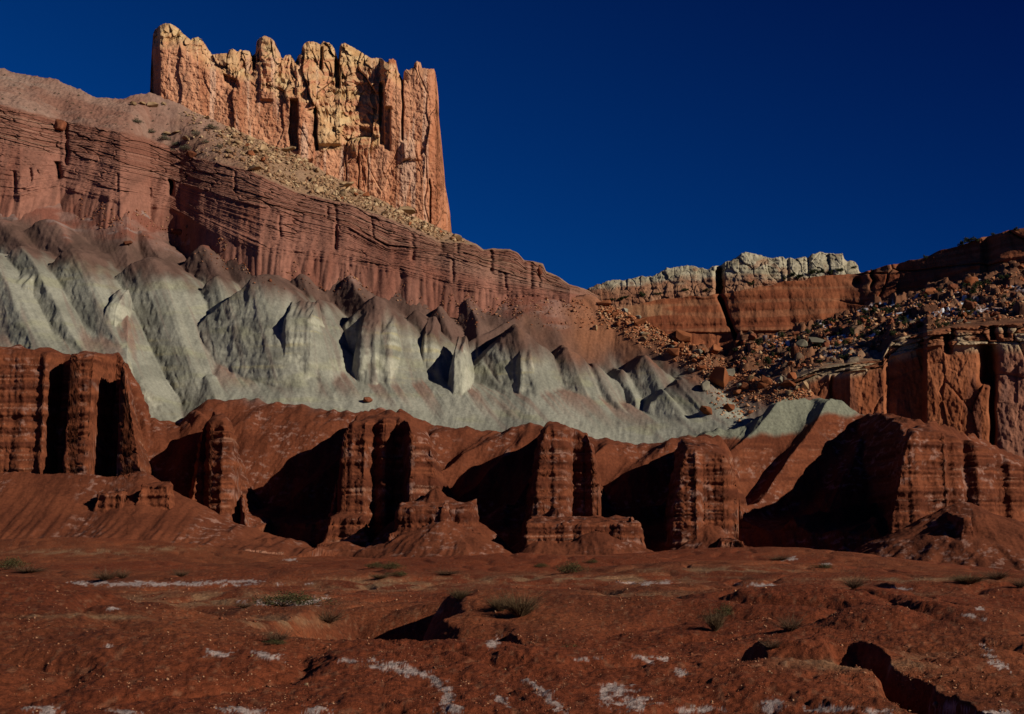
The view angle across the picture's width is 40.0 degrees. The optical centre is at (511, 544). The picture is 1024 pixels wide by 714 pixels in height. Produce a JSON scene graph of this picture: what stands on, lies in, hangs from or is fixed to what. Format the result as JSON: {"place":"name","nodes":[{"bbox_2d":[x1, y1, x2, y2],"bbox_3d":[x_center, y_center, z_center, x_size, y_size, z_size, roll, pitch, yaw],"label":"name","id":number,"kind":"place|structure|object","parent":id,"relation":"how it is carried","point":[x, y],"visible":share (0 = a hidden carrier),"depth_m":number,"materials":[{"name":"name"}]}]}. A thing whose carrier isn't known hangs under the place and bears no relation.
{"place":"outdoors","nodes":[
{"label":"outdoors","id":0,"kind":"place"},
{"bbox_2d":[0,68,597,317],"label":"cliff terrain","id":1,"kind":"structure","parent":0,"point":[260,222],"depth_m":255.66,"materials":[{"name":"brown stone"}]},
{"bbox_2d":[54,119,66,130],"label":"boulder","id":2,"kind":"object","parent":1,"relation":"on","point":[60,125],"visible":1,"depth_m":270.52,"materials":[{"name":"red stone"}]},
{"bbox_2d":[132,117,142,123],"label":"shrub","id":3,"kind":"object","parent":1,"relation":"on","point":[137,121],"visible":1,"depth_m":276.54,"materials":[{"name":"green plant"}]},
{"bbox_2d":[147,102,158,106],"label":"boulder","id":4,"kind":"object","parent":1,"relation":"on","point":[152,104],"visible":1,"depth_m":284.00,"materials":[{"name":"beige stone"}]},
{"bbox_2d":[159,133,169,139],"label":"shrub","id":5,"kind":"object","parent":1,"relation":"on","point":[164,137],"visible":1,"depth_m":281.06,"materials":[{"name":"green plant"}]},
{"bbox_2d":[171,229,181,234],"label":"boulder","id":6,"kind":"object","parent":1,"relation":"on","point":[177,231],"visible":1,"depth_m":260.49,"materials":[{"name":"red stone"}]},
{"bbox_2d":[171,144,191,150],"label":"shrub","id":7,"kind":"object","parent":1,"relation":"on","point":[185,147],"visible":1,"depth_m":277.01,"materials":[{"name":"green plant"}]},
{"bbox_2d":[186,151,196,157],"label":"boulder","id":8,"kind":"object","parent":1,"relation":"on","point":[191,154],"visible":1,"depth_m":272.97,"materials":[{"name":"red stone"}]},
{"bbox_2d":[183,129,201,135],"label":"shrub","id":9,"kind":"object","parent":1,"relation":"on","point":[193,132],"visible":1,"depth_m":278.60,"materials":[{"name":"green plant"}]},
{"bbox_2d":[206,123,219,129],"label":"shrub","id":10,"kind":"object","parent":1,"relation":"on","point":[211,126],"visible":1,"depth_m":282.36,"materials":[{"name":"green plant"}]},
{"bbox_2d":[246,135,254,140],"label":"boulder","id":11,"kind":"object","parent":1,"relation":"on","point":[249,138],"visible":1,"depth_m":282.69,"materials":[{"name":"beige stone"}]},
{"bbox_2d":[247,150,254,155],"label":"boulder","id":12,"kind":"object","parent":1,"relation":"on","point":[250,153],"visible":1,"depth_m":271.49,"materials":[{"name":"orange stone"}]},
{"bbox_2d":[247,165,261,170],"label":"boulder","id":13,"kind":"object","parent":1,"relation":"on","point":[255,168],"visible":1,"depth_m":260.64,"materials":[{"name":"brown stone"}]},
{"bbox_2d":[259,144,268,151],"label":"boulder","id":14,"kind":"object","parent":1,"relation":"on","point":[264,147],"visible":0.99,"depth_m":277.19,"materials":[{"name":"beige stone"}]},
{"bbox_2d":[281,146,295,151],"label":"boulder","id":15,"kind":"object","parent":1,"relation":"on","point":[287,149],"visible":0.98,"depth_m":285.46,"materials":[{"name":"brown stone"}]},
{"bbox_2d":[148,23,451,232],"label":"sandstone butte","id":16,"kind":"object","parent":1,"relation":"on","point":[364,123],"visible":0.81,"depth_m":292.52,"materials":[{"name":"stone"}]},
{"bbox_2d":[180,111,463,241],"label":"butte rubble","id":17,"kind":"object","parent":1,"relation":"on","point":[299,160],"visible":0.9,"depth_m":273.97,"materials":[{"name":"beige stone"}]},
{"bbox_2d":[313,186,323,191],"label":"boulder","id":18,"kind":"object","parent":17,"relation":"on","point":[320,188],"visible":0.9,"depth_m":263.63,"materials":[{"name":"beige stone"}]},
{"bbox_2d":[337,181,353,187],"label":"boulder","id":19,"kind":"object","parent":1,"relation":"on","point":[348,184],"visible":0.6,"depth_m":275.80,"materials":[{"name":"brown stone"}]},
{"bbox_2d":[397,206,414,214],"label":"boulder","id":20,"kind":"object","parent":1,"relation":"on","point":[409,210],"visible":0.7,"depth_m":283.89,"materials":[{"name":"beige stone"}]},
{"bbox_2d":[452,234,461,240],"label":"boulder","id":21,"kind":"object","parent":1,"relation":"on","point":[458,237],"visible":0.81,"depth_m":260.79,"materials":[{"name":"beige stone"}]},
{"bbox_2d":[537,267,541,274],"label":"boulder","id":22,"kind":"object","parent":1,"relation":"on","point":[539,270],"visible":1,"depth_m":249.52,"materials":[{"name":"red stone"}]},
{"bbox_2d":[0,203,819,444],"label":"grey hills","id":23,"kind":"structure","parent":0,"point":[184,331],"depth_m":214.78,"materials":[{"name":"grey stone"}]},
{"bbox_2d":[123,240,132,244],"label":"boulder","id":24,"kind":"object","parent":23,"relation":"on","point":[129,242],"visible":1,"depth_m":245.44,"materials":[{"name":"red stone"}]},
{"bbox_2d":[75,198,594,330],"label":"cliff foot rubble","id":25,"kind":"object","parent":23,"relation":"on","point":[476,322],"visible":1,"depth_m":237.97,"materials":[{"name":"brown stone"}]},
{"bbox_2d":[363,397,372,402],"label":"boulder","id":26,"kind":"object","parent":23,"relation":"on","point":[367,399],"visible":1,"depth_m":204.78,"materials":[{"name":"red stone"}]},
{"bbox_2d":[699,406,711,414],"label":"boulder","id":27,"kind":"object","parent":23,"relation":"on","point":[706,410],"visible":1,"depth_m":205.68,"materials":[{"name":"brown stone"}]},
{"bbox_2d":[733,389,741,393],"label":"boulder","id":28,"kind":"object","parent":23,"relation":"on","point":[738,391],"visible":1,"depth_m":212.38,"materials":[{"name":"orange stone"}]},
{"bbox_2d":[746,374,753,380],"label":"boulder","id":29,"kind":"object","parent":23,"relation":"on","point":[749,377],"visible":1,"depth_m":213.40,"materials":[{"name":"brown stone"}]},
{"bbox_2d":[800,381,808,389],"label":"boulder","id":30,"kind":"object","parent":23,"relation":"on","point":[804,385],"visible":1,"depth_m":208.47,"materials":[{"name":"beige stone"}]},
{"bbox_2d":[3,575,1019,712],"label":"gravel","id":31,"kind":"structure","parent":0,"point":[332,702],"depth_m":17.58,"materials":[{"name":"brown gravel"}]},
{"bbox_2d":[0,537,1023,713],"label":"ground","id":32,"kind":"structure","parent":0,"point":[694,583],"depth_m":23.75,"materials":[{"name":"red soil"}]},
{"bbox_2d":[0,556,30,568],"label":"shrub","id":33,"kind":"object","parent":32,"relation":"on","point":[10,565],"visible":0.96,"depth_m":90.43,"materials":[{"name":"green plant"}]},
{"bbox_2d":[6,564,62,572],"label":"dry shrub","id":34,"kind":"object","parent":32,"relation":"on","point":[26,570],"visible":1,"depth_m":78.77,"materials":[{"name":"brown plant"}]},
{"bbox_2d":[81,566,121,579],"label":"dry shrub","id":35,"kind":"object","parent":32,"relation":"on","point":[104,576],"visible":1,"depth_m":62.84,"materials":[{"name":"brown plant"}]},
{"bbox_2d":[113,566,133,578],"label":"dry shrub","id":36,"kind":"object","parent":32,"relation":"on","point":[122,575],"visible":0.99,"depth_m":63.08,"materials":[{"name":"brown plant"}]},
{"bbox_2d":[165,566,192,576],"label":"dry shrub","id":37,"kind":"object","parent":32,"relation":"on","point":[179,574],"visible":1,"depth_m":61.54,"materials":[{"name":"brown plant"}]},
{"bbox_2d":[232,599,254,607],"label":"dry shrub","id":38,"kind":"object","parent":32,"relation":"on","point":[245,605],"visible":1,"depth_m":37.38,"materials":[{"name":"brown plant"}]},
{"bbox_2d":[262,639,292,644],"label":"shrub","id":39,"kind":"object","parent":32,"relation":"on","point":[277,642],"visible":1,"depth_m":19.11,"materials":[{"name":"green plant"}]},
{"bbox_2d":[256,620,300,641],"bbox_3d":[-3.258,1.199,19.518,0.784,0.305,0.742,0,0,-2],"label":"dry shrub","id":40,"kind":"object","parent":32,"relation":"on","point":[279,637],"visible":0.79,"depth_m":19.49,"materials":[{"name":"brown plant"}]},
{"bbox_2d":[245,588,336,605],"bbox_3d":[-6.411,1.486,39.857,2.478,0.542,2.450,0,0,-37],"label":"shrub","id":41,"kind":"object","parent":32,"relation":"on","point":[283,599],"visible":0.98,"depth_m":39.57,"materials":[{"name":"green plant"}]},
{"bbox_2d":[316,602,358,622],"bbox_3d":[-4.787,1.692,36.391,1.948,0.683,1.644,0,0,14],"label":"dry shrub","id":42,"kind":"object","parent":32,"relation":"on","point":[331,618],"visible":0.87,"depth_m":36.31,"materials":[{"name":"brown plant"}]},
{"bbox_2d":[364,562,386,567],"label":"shrub","id":43,"kind":"object","parent":32,"relation":"on","point":[375,564],"visible":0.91,"depth_m":86.08,"materials":[{"name":"green plant"}]},
{"bbox_2d":[369,573,393,578],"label":"grass tuft","id":44,"kind":"object","parent":32,"relation":"on","point":[380,576],"visible":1,"depth_m":60.57,"materials":[{"name":"plant"}]},
{"bbox_2d":[379,562,407,569],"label":"shrub","id":45,"kind":"object","parent":32,"relation":"on","point":[389,566],"visible":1,"depth_m":63.91,"materials":[{"name":"green plant"}]},
{"bbox_2d":[385,570,407,575],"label":"shrub","id":46,"kind":"object","parent":32,"relation":"on","point":[401,573],"visible":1,"depth_m":61.27,"materials":[{"name":"green plant"}]},
{"bbox_2d":[427,567,471,574],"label":"dry shrub","id":47,"kind":"object","parent":32,"relation":"on","point":[445,572],"visible":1,"depth_m":62.78,"materials":[{"name":"brown plant"}]},
{"bbox_2d":[447,586,473,599],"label":"grass tuft","id":48,"kind":"object","parent":32,"relation":"on","point":[457,595],"visible":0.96,"depth_m":33.72,"materials":[{"name":"plant"}]},
{"bbox_2d":[480,593,516,610],"bbox_3d":[-0.271,1.213,31.045,0.948,0.505,0.854,0,0,-13],"label":"grass tuft","id":49,"kind":"object","parent":32,"relation":"on","point":[495,606],"visible":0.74,"depth_m":30.95,"materials":[{"name":"plant"}]},
{"bbox_2d":[489,587,553,616],"bbox_3d":[0.179,1.215,30.246,1.456,0.647,1.557,0,0,-10],"label":"grass tuft","id":50,"kind":"object","parent":32,"relation":"on","point":[523,608],"visible":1,"depth_m":30.06,"materials":[{"name":"green plant"}]},
{"bbox_2d":[531,563,548,566],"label":"shrub","id":51,"kind":"object","parent":32,"relation":"on","point":[539,565],"visible":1,"depth_m":88.68,"materials":[{"name":"green plant"}]},
{"bbox_2d":[554,561,589,572],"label":"shrub","id":52,"kind":"object","parent":32,"relation":"on","point":[569,566],"visible":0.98,"depth_m":70.22,"materials":[{"name":"green plant"}]},
{"bbox_2d":[584,559,601,562],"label":"shrub","id":53,"kind":"object","parent":32,"relation":"on","point":[593,561],"visible":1,"depth_m":90.38,"materials":[{"name":"green plant"}]},
{"bbox_2d":[701,605,729,630],"bbox_3d":[3.997,1.399,27.593,0.667,0.599,0.703,0,0,30],"label":"grass tuft","id":54,"kind":"object","parent":32,"relation":"on","point":[713,623],"visible":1,"depth_m":27.53,"materials":[{"name":"plant"}]},
{"bbox_2d":[713,604,733,616],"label":"shrub","id":55,"kind":"object","parent":32,"relation":"on","point":[727,611],"visible":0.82,"depth_m":30.18,"materials":[{"name":"green plant"}]},
{"bbox_2d":[757,635,785,648],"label":"dry shrub","id":56,"kind":"object","parent":32,"relation":"on","point":[772,645],"visible":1,"depth_m":18.41,"materials":[{"name":"brown plant"}]},
{"bbox_2d":[765,553,794,560],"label":"dry shrub","id":57,"kind":"object","parent":32,"relation":"on","point":[774,557],"visible":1,"depth_m":102.60,"materials":[{"name":"brown plant"}]},
{"bbox_2d":[764,609,809,630],"bbox_3d":[4.971,1.345,25.461,0.879,0.465,0.918,0,0,13],"label":"dry shrub","id":58,"kind":"object","parent":32,"relation":"on","point":[786,626],"visible":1,"depth_m":25.49,"materials":[{"name":"brown plant"}]},
{"bbox_2d":[810,563,837,568],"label":"shrub","id":59,"kind":"object","parent":32,"relation":"on","point":[823,566],"visible":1,"depth_m":68.67,"materials":[{"name":"green plant"}]},
{"bbox_2d":[830,571,873,587],"bbox_3d":[7.901,0.761,32.562,1.064,0.509,1.089,0,0,0],"label":"dry shrub","id":60,"kind":"object","parent":32,"relation":"on","point":[852,584],"visible":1,"depth_m":32.51,"materials":[{"name":"brown plant"}]},
{"bbox_2d":[940,571,990,583],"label":"grass tuft","id":61,"kind":"object","parent":32,"relation":"on","point":[965,579],"visible":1,"depth_m":38.99,"materials":[{"name":"brown plant"}]},
{"bbox_2d":[970,566,1020,578],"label":"dry shrub","id":62,"kind":"object","parent":32,"relation":"on","point":[997,575],"visible":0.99,"depth_m":56.07,"materials":[{"name":"brown plant"}]},
{"bbox_2d":[1004,573,1023,587],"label":"dry shrub","id":63,"kind":"object","parent":32,"relation":"on","point":[1019,585],"visible":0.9,"depth_m":37.30,"materials":[{"name":"brown plant"}]},
{"bbox_2d":[0,344,1023,569],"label":"red hills","id":64,"kind":"structure","parent":0,"point":[90,446],"depth_m":167.19,"materials":[{"name":"red stone"}]},
{"bbox_2d":[0,0,1023,289],"label":"sky","id":65,"kind":"structure","parent":0,"point":[593,142],"materials":[{"name":"blue"}]},
{"bbox_2d":[587,252,860,308],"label":"white dome ridge","id":66,"kind":"structure","parent":0,"point":[740,272],"depth_m":695.58,"materials":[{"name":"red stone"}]},
{"bbox_2d":[620,228,1023,458],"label":"mesa terrain","id":67,"kind":"structure","parent":0,"point":[967,378],"depth_m":377.63,"materials":[{"name":"red stone"}]},
{"bbox_2d":[676,329,691,341],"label":"boulder","id":68,"kind":"object","parent":67,"relation":"on","point":[681,335],"visible":1,"depth_m":519.71,"materials":[{"name":"brown stone"}]},
{"bbox_2d":[596,302,813,422],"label":"slope rubble","id":69,"kind":"object","parent":67,"relation":"on","point":[686,348],"visible":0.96,"depth_m":226.69,"materials":[{"name":"brown stone"}]},
{"bbox_2d":[598,300,610,305],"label":"boulder","id":70,"kind":"object","parent":69,"relation":"on","point":[606,302],"visible":1,"depth_m":237.61,"materials":[{"name":"brown stone"}]},
{"bbox_2d":[634,317,646,325],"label":"boulder","id":71,"kind":"object","parent":69,"relation":"on","point":[640,321],"visible":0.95,"depth_m":232.82,"materials":[{"name":"brown stone"}]},
{"bbox_2d":[667,348,678,355],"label":"boulder","id":72,"kind":"object","parent":69,"relation":"on","point":[674,351],"visible":1,"depth_m":224.58,"materials":[{"name":"brown stone"}]},
{"bbox_2d":[693,349,702,353],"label":"boulder","id":73,"kind":"object","parent":69,"relation":"on","point":[698,351],"visible":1,"depth_m":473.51,"materials":[{"name":"grey stone"}]},
{"bbox_2d":[697,366,706,369],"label":"boulder","id":74,"kind":"object","parent":69,"relation":"on","point":[700,367],"visible":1,"depth_m":219.83,"materials":[{"name":"brown stone"}]},
{"bbox_2d":[701,380,709,390],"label":"boulder","id":75,"kind":"object","parent":69,"relation":"on","point":[705,385],"visible":1,"depth_m":210.61,"materials":[{"name":"grey stone"}]},
{"bbox_2d":[709,366,728,387],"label":"boulder","id":76,"kind":"object","parent":69,"relation":"on","point":[718,375],"visible":1,"depth_m":214.69,"materials":[{"name":"brown stone"}]},
{"bbox_2d":[723,404,734,410],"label":"boulder","id":77,"kind":"object","parent":69,"relation":"on","point":[729,407],"visible":1,"depth_m":207.08,"materials":[{"name":"brown stone"}]},
{"bbox_2d":[727,368,734,375],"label":"boulder","id":78,"kind":"object","parent":69,"relation":"on","point":[731,372],"visible":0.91,"depth_m":215.98,"materials":[{"name":"grey stone"}]},
{"bbox_2d":[740,382,748,388],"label":"boulder","id":79,"kind":"object","parent":69,"relation":"on","point":[744,385],"visible":1,"depth_m":212.69,"materials":[{"name":"brown stone"}]},
{"bbox_2d":[757,381,768,387],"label":"boulder","id":80,"kind":"object","parent":69,"relation":"on","point":[762,385],"visible":1,"depth_m":211.21,"materials":[{"name":"brown stone"}]},
{"bbox_2d":[760,375,771,383],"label":"boulder","id":81,"kind":"object","parent":69,"relation":"on","point":[764,379],"visible":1,"depth_m":211.03,"materials":[{"name":"brown stone"}]},
{"bbox_2d":[780,380,795,386],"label":"boulder","id":82,"kind":"object","parent":69,"relation":"on","point":[787,383],"visible":1,"depth_m":209.07,"materials":[{"name":"brown stone"}]},
{"bbox_2d":[708,344,722,354],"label":"boulder","id":83,"kind":"object","parent":67,"relation":"on","point":[715,349],"visible":0.94,"depth_m":488.25,"materials":[{"name":"orange stone"}]},
{"bbox_2d":[748,333,756,339],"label":"boulder","id":84,"kind":"object","parent":67,"relation":"on","point":[752,336],"visible":0.95,"depth_m":492.63,"materials":[{"name":"red stone"}]},
{"bbox_2d":[763,356,771,361],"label":"juniper bush","id":85,"kind":"object","parent":67,"relation":"on","point":[766,358],"visible":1,"depth_m":413.38,"materials":[{"name":"green plant"}]},
{"bbox_2d":[775,376,782,382],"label":"boulder","id":86,"kind":"object","parent":67,"relation":"on","point":[779,379],"visible":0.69,"depth_m":351.58,"materials":[{"name":"grey stone"}]},
{"bbox_2d":[787,372,796,378],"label":"boulder","id":87,"kind":"object","parent":67,"relation":"on","point":[791,375],"visible":1,"depth_m":345.17,"materials":[{"name":"orange stone"}]},
{"bbox_2d":[790,346,798,355],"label":"boulder","id":88,"kind":"object","parent":67,"relation":"on","point":[794,350],"visible":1,"depth_m":377.35,"materials":[{"name":"red stone"}]},
{"bbox_2d":[796,339,807,347],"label":"boulder","id":89,"kind":"object","parent":67,"relation":"on","point":[802,343],"visible":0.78,"depth_m":421.49,"materials":[{"name":"grey stone"}]},
{"bbox_2d":[808,337,824,344],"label":"boulder","id":90,"kind":"object","parent":67,"relation":"on","point":[816,340],"visible":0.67,"depth_m":413.24,"materials":[{"name":"grey stone"}]},
{"bbox_2d":[838,353,848,359],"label":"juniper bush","id":91,"kind":"object","parent":67,"relation":"on","point":[843,357],"visible":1,"depth_m":355.76,"materials":[{"name":"green plant"}]},
{"bbox_2d":[842,338,849,343],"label":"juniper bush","id":92,"kind":"object","parent":67,"relation":"on","point":[845,341],"visible":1,"depth_m":375.28,"materials":[{"name":"green plant"}]},
{"bbox_2d":[735,272,1023,371],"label":"mesa rubble","id":93,"kind":"object","parent":67,"relation":"on","point":[863,320],"visible":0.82,"depth_m":394.33,"materials":[{"name":"brown stone"}]},
{"bbox_2d":[885,307,894,312],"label":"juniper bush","id":94,"kind":"object","parent":67,"relation":"on","point":[890,310],"visible":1,"depth_m":424.00,"materials":[{"name":"green plant"}]},
{"bbox_2d":[922,288,935,295],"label":"boulder","id":95,"kind":"object","parent":67,"relation":"on","point":[928,291],"visible":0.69,"depth_m":451.48,"materials":[{"name":"brown stone"}]},
{"bbox_2d":[947,284,957,289],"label":"boulder","id":96,"kind":"object","parent":67,"relation":"on","point":[952,286],"visible":0.91,"depth_m":447.65,"materials":[{"name":"red stone"}]},
{"bbox_2d":[961,299,973,309],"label":"boulder","id":97,"kind":"object","parent":67,"relation":"on","point":[968,305],"visible":0.95,"depth_m":364.71,"materials":[{"name":"red stone"}]},
{"bbox_2d":[963,236,974,243],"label":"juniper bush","id":98,"kind":"object","parent":67,"relation":"on","point":[971,239],"visible":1,"depth_m":496.63,"materials":[{"name":"green plant"}]},
{"bbox_2d":[963,277,978,285],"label":"boulder","id":99,"kind":"object","parent":67,"relation":"on","point":[972,280],"visible":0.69,"depth_m":450.47,"materials":[{"name":"brown stone"}]}
]}

